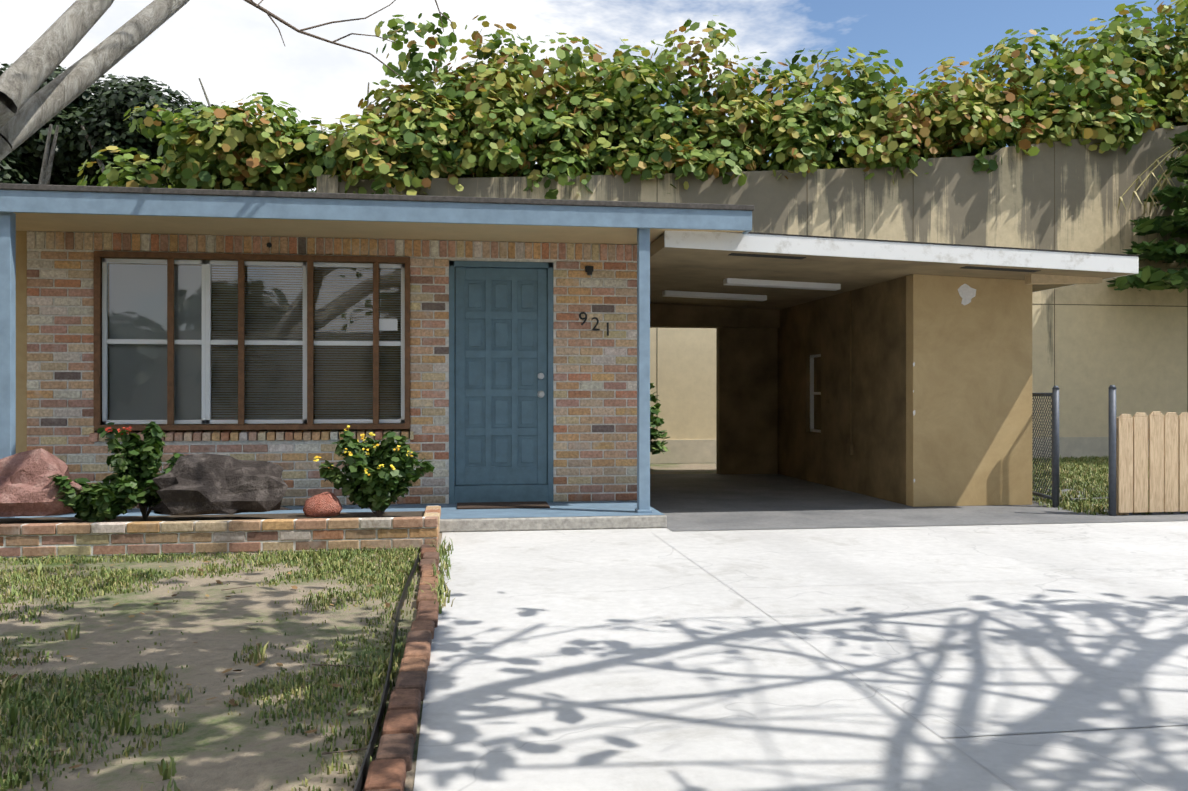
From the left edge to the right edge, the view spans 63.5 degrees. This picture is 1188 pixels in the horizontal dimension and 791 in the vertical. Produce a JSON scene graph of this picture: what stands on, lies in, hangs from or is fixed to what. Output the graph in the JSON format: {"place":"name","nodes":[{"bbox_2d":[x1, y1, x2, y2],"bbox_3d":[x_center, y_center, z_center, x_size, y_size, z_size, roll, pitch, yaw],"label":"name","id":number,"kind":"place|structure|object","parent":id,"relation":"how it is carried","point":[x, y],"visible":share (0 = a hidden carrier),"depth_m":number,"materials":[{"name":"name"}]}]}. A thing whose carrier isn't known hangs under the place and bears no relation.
{"place":"outdoors","nodes":[
{"label":"outdoors","id":0,"kind":"place"},
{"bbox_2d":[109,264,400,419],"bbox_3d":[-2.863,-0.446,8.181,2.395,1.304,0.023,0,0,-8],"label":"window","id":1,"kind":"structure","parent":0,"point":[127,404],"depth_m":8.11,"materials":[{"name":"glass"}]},
{"bbox_2d":[27,231,636,507],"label":"brick wall","id":2,"kind":"structure","parent":0,"point":[228,435],"depth_m":8.27,"materials":[{"name":"brown brick"}]},
{"bbox_2d":[94,251,409,430],"bbox_3d":[-2.858,-0.451,8.129,2.560,1.480,0.124,0,0,-8],"label":"window frame","id":3,"kind":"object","parent":2,"relation":"attached to","point":[170,257],"depth_m":8.05,"materials":[{"name":"brown wood"}]},
{"bbox_2d":[102,258,404,423],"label":"window frames","id":4,"kind":"structure","parent":3,"relation":"in","point":[206,342],"depth_m":8.07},
{"bbox_2d":[107,263,400,419],"bbox_3d":[-2.856,-0.448,8.136,2.395,1.305,0.001,0,0,-8],"label":"window glass","id":5,"kind":"object","parent":4,"relation":"in","point":[343,315],"visible":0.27,"depth_m":8.13,"materials":[{"name":"glass"}]},
{"bbox_2d":[379,319,396,330],"bbox_3d":[-1.779,-0.611,8.286,0.160,0.100,0.006,0,0,-8],"label":"window sticker","id":6,"kind":"object","parent":5,"relation":"attached to","point":[387,324],"depth_m":8.28,"materials":[{"name":"white paper"}]},
{"bbox_2d":[592,317,599,329],"bbox_3d":[0.013,-0.634,8.487,0.073,0.118,0.008,0,0,-8],"label":"house number","id":7,"kind":"object","parent":2,"relation":"attached to","point":[596,318],"visible":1,"depth_m":8.48,"materials":[{"name":"black metal"}]},
{"bbox_2d":[0,463,1108,790],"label":"lawn ground","id":8,"kind":"structure","parent":0,"point":[218,627],"depth_m":3.76,"materials":[{"name":"brown soil"}]},
{"bbox_2d":[0,62,247,187],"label":"tree","id":9,"kind":"object","parent":8,"relation":"on","point":[98,115],"depth_m":22.35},
{"bbox_2d":[0,560,386,754],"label":"fallen twigs","id":10,"kind":"object","parent":8,"relation":"on","point":[323,753],"visible":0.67,"depth_m":3.66,"materials":[{"name":"brown wood"}]},
{"bbox_2d":[0,559,401,768],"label":"fallen leaves","id":11,"kind":"object","parent":8,"relation":"on","point":[231,701],"visible":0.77,"depth_m":3.68,"materials":[{"name":"brown plant"}]},
{"bbox_2d":[0,545,422,790],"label":"lawn grass","id":12,"kind":"structure","parent":8,"relation":"on","point":[88,678],"depth_m":3.54,"materials":[{"name":"green plant"}]},
{"bbox_2d":[0,511,424,523],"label":"planter soil","id":13,"kind":"structure","parent":8,"relation":"on","point":[206,517],"depth_m":6.87,"materials":[{"name":"brown soil"}]},
{"bbox_2d":[0,448,83,516],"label":"pink boulder","id":14,"kind":"object","parent":13,"relation":"on","point":[26,489],"visible":0.83,"depth_m":6.36,"materials":[{"name":"pink stone"}]},
{"bbox_2d":[48,473,160,521],"bbox_3d":[-3.291,0.700,6.465,0.828,0.366,0.557,0,0,-8],"label":"shrub","id":15,"kind":"object","parent":13,"relation":"on","point":[116,493],"depth_m":6.38,"materials":[{"name":"green plant"}]},
{"bbox_2d":[97,421,182,519],"bbox_3d":[-3.180,0.531,6.717,0.697,0.702,0.500,0,0,19],"label":"tall plant","id":16,"kind":"object","parent":13,"relation":"on","point":[144,468],"depth_m":6.63,"materials":[{"name":"green plant"}]},
{"bbox_2d":[150,453,292,514],"bbox_3d":[-2.576,0.599,6.626,0.962,0.396,0.568,0,0,-8],"label":"dark boulder","id":17,"kind":"object","parent":13,"relation":"on","point":[200,484],"visible":1,"depth_m":6.50,"materials":[{"name":"grey stone"}]},
{"bbox_2d":[303,491,342,516],"bbox_3d":[-1.881,0.752,6.653,0.259,0.159,0.221,0,0,-8],"label":"red boulder","id":18,"kind":"object","parent":13,"relation":"on","point":[325,504],"visible":1,"depth_m":6.57,"materials":[{"name":"red stone"}]},
{"bbox_2d":[313,425,434,516],"bbox_3d":[-1.553,0.545,6.842,0.836,0.676,0.598,0,0,-8],"label":"lantana plant","id":19,"kind":"object","parent":13,"relation":"on","point":[375,489],"depth_m":6.74,"materials":[{"name":"green plant"}]},
{"bbox_2d":[16,231,409,453],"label":"house stucco wall","id":20,"kind":"structure","parent":8,"relation":"on","point":[21,341],"depth_m":8.22,"materials":[{"name":"beige paint"}]},
{"bbox_2d":[0,212,651,517],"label":"porch posts","id":21,"kind":"object","parent":20,"relation":"attached to","point":[7,334],"visible":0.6,"depth_m":7.09,"materials":[{"name":"blue paint"}]},
{"bbox_2d":[27,231,636,508],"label":"mortar joints","id":22,"kind":"object","parent":20,"relation":"attached to","point":[293,442],"visible":0.31,"depth_m":8.30,"materials":[{"name":"grey concrete"}]},
{"bbox_2d":[0,183,753,210],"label":"house roof","id":23,"kind":"structure","parent":20,"relation":"on","point":[108,189],"depth_m":7.30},
{"bbox_2d":[0,190,751,233],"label":"roof fascia","id":24,"kind":"structure","parent":23,"relation":"attached to","point":[62,202],"depth_m":7.32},
{"bbox_2d":[13,212,743,244],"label":"roof soffit","id":25,"kind":"structure","parent":23,"relation":"attached to","point":[54,222],"depth_m":7.78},
{"bbox_2d":[449,260,552,503],"bbox_3d":[-0.814,-0.116,8.421,0.910,2.110,0.102,0,0,-8],"label":"front door","id":26,"kind":"structure","parent":20,"relation":"attached to","point":[500,360],"depth_m":8.40,"materials":[{"name":"blue wood"}]},
{"bbox_2d":[537,373,544,397],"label":"door knobs","id":27,"kind":"object","parent":26,"relation":"attached to","point":[540,394],"depth_m":8.42,"materials":[{"name":"silver metal"}]},
{"bbox_2d":[579,312,586,324],"bbox_3d":[-0.096,-0.679,8.471,0.072,0.119,0.008,0,0,-8],"label":"house number","id":28,"kind":"object","parent":20,"relation":"attached to","point":[585,317],"visible":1,"depth_m":8.47,"materials":[{"name":"black metal"}]},
{"bbox_2d":[585,266,592,274],"bbox_3d":[-0.040,-1.101,8.448,0.070,0.080,0.075,0,0,-8],"label":"wall light","id":29,"kind":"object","parent":20,"relation":"attached to","point":[589,270],"depth_m":8.44,"materials":[{"name":"black metal"}]},
{"bbox_2d":[0,506,440,556],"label":"brick planter wall","id":30,"kind":"structure","parent":8,"relation":"on","point":[432,517],"depth_m":6.33,"materials":[{"name":"brown brick"}]},
{"bbox_2d":[0,512,437,557],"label":"planter mortar joints","id":31,"kind":"object","parent":30,"relation":"attached to","point":[160,544],"visible":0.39,"depth_m":6.32,"materials":[{"name":"beige concrete"}]},
{"bbox_2d":[0,0,454,160],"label":"shade tree","id":32,"kind":"object","parent":8,"relation":"on","point":[25,113],"depth_m":4.23,"materials":[{"name":"grey plant"}]},
{"bbox_2d":[16,501,666,531],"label":"porch slab","id":33,"kind":"structure","parent":8,"relation":"on","point":[576,509],"depth_m":7.50,"materials":[{"name":"grey concrete"}]},
{"bbox_2d":[457,501,549,508],"bbox_3d":[-0.774,0.931,8.140,0.770,0.014,0.390,0,0,-8],"label":"door mat","id":34,"kind":"object","parent":33,"relation":"on","point":[501,505],"depth_m":8.06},
{"bbox_2d":[353,553,418,790],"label":"edging strip","id":35,"kind":"object","parent":8,"relation":"on","point":[360,781],"visible":0.85,"depth_m":3.09,"materials":[{"name":"black"}]},
{"bbox_2d":[363,544,438,790],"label":"lawn edging bricks","id":36,"kind":"object","parent":8,"relation":"on","point":[390,766],"visible":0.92,"depth_m":3.17,"materials":[{"name":"brown brick"}]},
{"bbox_2d":[650,383,669,454],"bbox_3d":[0.631,0.314,13.645,0.904,1.450,0.937,0,0,-8],"label":"shrub","id":37,"kind":"object","parent":8,"relation":"on","point":[657,447],"depth_m":13.49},
{"bbox_2d":[317,125,1187,439],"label":"retaining wall","id":38,"kind":"structure","parent":8,"relation":"on","point":[1087,351],"depth_m":15.54,"materials":[{"name":"concrete"}]},
{"bbox_2d":[359,125,1181,179],"bbox_3d":[8.042,-4.508,15.902,23.850,2.710,0.404,0,0,-8],"label":"wall coping","id":39,"kind":"object","parent":38,"relation":"attached to","point":[993,153],"depth_m":15.31,"materials":[{"name":"beige concrete"}]},
{"bbox_2d":[499,126,1187,412],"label":"wall grooves","id":40,"kind":"object","parent":38,"relation":"attached to","point":[1054,304],"depth_m":15.62,"materials":[{"name":"brown concrete"}]},
{"bbox_2d":[650,437,1148,463],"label":"plinth wall","id":41,"kind":"structure","parent":38,"relation":"attached to","point":[691,451],"depth_m":14.79,"materials":[{"name":"beige paint"}]},
{"bbox_2d":[650,474,1187,530],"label":"carport slab","id":42,"kind":"structure","parent":8,"relation":"on","point":[692,502],"depth_m":8.71,"materials":[{"name":"concrete"}]},
{"bbox_2d":[650,276,905,504],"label":"utility room walls","id":43,"kind":"structure","parent":42,"relation":"on","point":[762,391],"depth_m":11.39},
{"bbox_2d":[810,354,820,432],"bbox_3d":[2.691,-0.026,11.445,0.060,0.930,0.480,0,0,-8],"label":"window","id":44,"kind":"structure","parent":43,"relation":"in","point":[816,387],"depth_m":11.55,"materials":[{"name":"grey glass"}]},
{"bbox_2d":[1032,497,1108,501],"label":"grass tufts","id":45,"kind":"object","parent":42,"relation":"on","point":[1069,498],"visible":0.15,"depth_m":9.41,"materials":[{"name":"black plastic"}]},
{"bbox_2d":[1032,385,1115,515],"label":"fence posts","id":46,"kind":"object","parent":42,"relation":"on","point":[1054,497],"visible":0.79,"depth_m":8.85,"materials":[{"name":"grey metal"}]},
{"bbox_2d":[1032,396,1051,495],"bbox_3d":[4.314,0.474,9.366,0.006,0.974,0.874,0,0,4],"label":"chain-link fence","id":47,"kind":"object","parent":46,"relation":"attached to","point":[1042,444],"depth_m":9.20,"materials":[{"name":"grey metal"}]},
{"bbox_2d":[1116,411,1187,514],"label":"picket fence","id":48,"kind":"object","parent":8,"relation":"on","point":[1165,484],"visible":0.96,"depth_m":8.29,"materials":[{"name":"brown wood"}]},
{"bbox_2d":[0,0,1187,190],"label":"sky","id":49,"kind":"structure","parent":0,"point":[237,52],"materials":[{"name":"blue"}]},
{"bbox_2d":[413,521,1187,790],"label":"driveway pavement","id":50,"kind":"structure","parent":0,"point":[647,659],"depth_m":3.76,"materials":[{"name":"concrete"}]},
{"bbox_2d":[421,536,454,613],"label":"edge weeds","id":51,"kind":"object","parent":50,"relation":"on","point":[440,589],"visible":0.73,"depth_m":5.31,"materials":[{"name":"green plant"}]},
{"bbox_2d":[653,533,1187,790],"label":"driveway joints","id":52,"kind":"object","parent":50,"relation":"on","point":[943,737],"visible":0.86,"depth_m":2.99,"materials":[{"name":"grey concrete"}]},
{"bbox_2d":[650,234,1132,309],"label":"carport ceiling","id":53,"kind":"structure","parent":0,"point":[689,269],"depth_m":8.99,"materials":[{"name":"beige paint"}]},
{"bbox_2d":[662,278,840,300],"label":"ceiling lights","id":54,"kind":"object","parent":53,"relation":"attached to","point":[767,283],"visible":1,"depth_m":9.79},
{"bbox_2d":[729,253,1040,271],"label":"soffit vents","id":55,"kind":"object","parent":53,"relation":"attached to","point":[795,257],"visible":0.89,"depth_m":8.21,"materials":[{"name":"black"}]},
{"bbox_2d":[730,232,1139,256],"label":"carport roof","id":56,"kind":"structure","parent":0,"point":[937,243],"depth_m":8.16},
{"bbox_2d":[664,231,1138,291],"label":"carport fascia","id":57,"kind":"structure","parent":56,"relation":"attached to","point":[761,243],"depth_m":8.12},
{"bbox_2d":[906,274,1031,506],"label":"wall","id":58,"kind":"structure","parent":0,"point":[969,422],"depth_m":9.00,"materials":[{"name":"beige paint"}]},
{"bbox_2d":[913,284,975,481],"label":"spackle patches","id":59,"kind":"object","parent":58,"relation":"attached to","point":[967,293],"visible":1,"depth_m":8.99,"materials":[{"name":"white paint"}]},
{"bbox_2d":[1025,274,1101,284],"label":"beam","id":60,"kind":"structure","parent":58,"relation":"attached to","point":[1037,279],"depth_m":8.70,"materials":[{"name":"beige wood"}]},
{"bbox_2d":[1032,455,1185,514],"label":"side yard grass","id":61,"kind":"structure","parent":0,"point":[1083,470],"depth_m":10.96,"materials":[{"name":"green plant"}]},
{"bbox_2d":[1106,116,1187,292],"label":"tree","id":62,"kind":"object","parent":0,"point":[1148,277],"depth_m":15.00,"materials":[{"name":"green plant"}]},
{"bbox_2d":[1117,142,1187,214],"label":"dry palm fronds","id":63,"kind":"object","parent":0,"point":[1166,179],"visible":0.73,"depth_m":15.11,"materials":[{"name":"beige"}]},
{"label":"earth embankment","id":64,"kind":"structure","parent":0,"visible":0},
{"bbox_2d":[223,34,1183,191],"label":"sea grape leaves","id":65,"kind":"object","parent":64,"relation":"on","point":[689,95],"depth_m":16.83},
{"bbox_2d":[77,0,1187,198],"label":"sea grape","id":66,"kind":"object","parent":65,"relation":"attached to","point":[489,119],"depth_m":14.98,"materials":[{"name":"green plant"}]}
]}

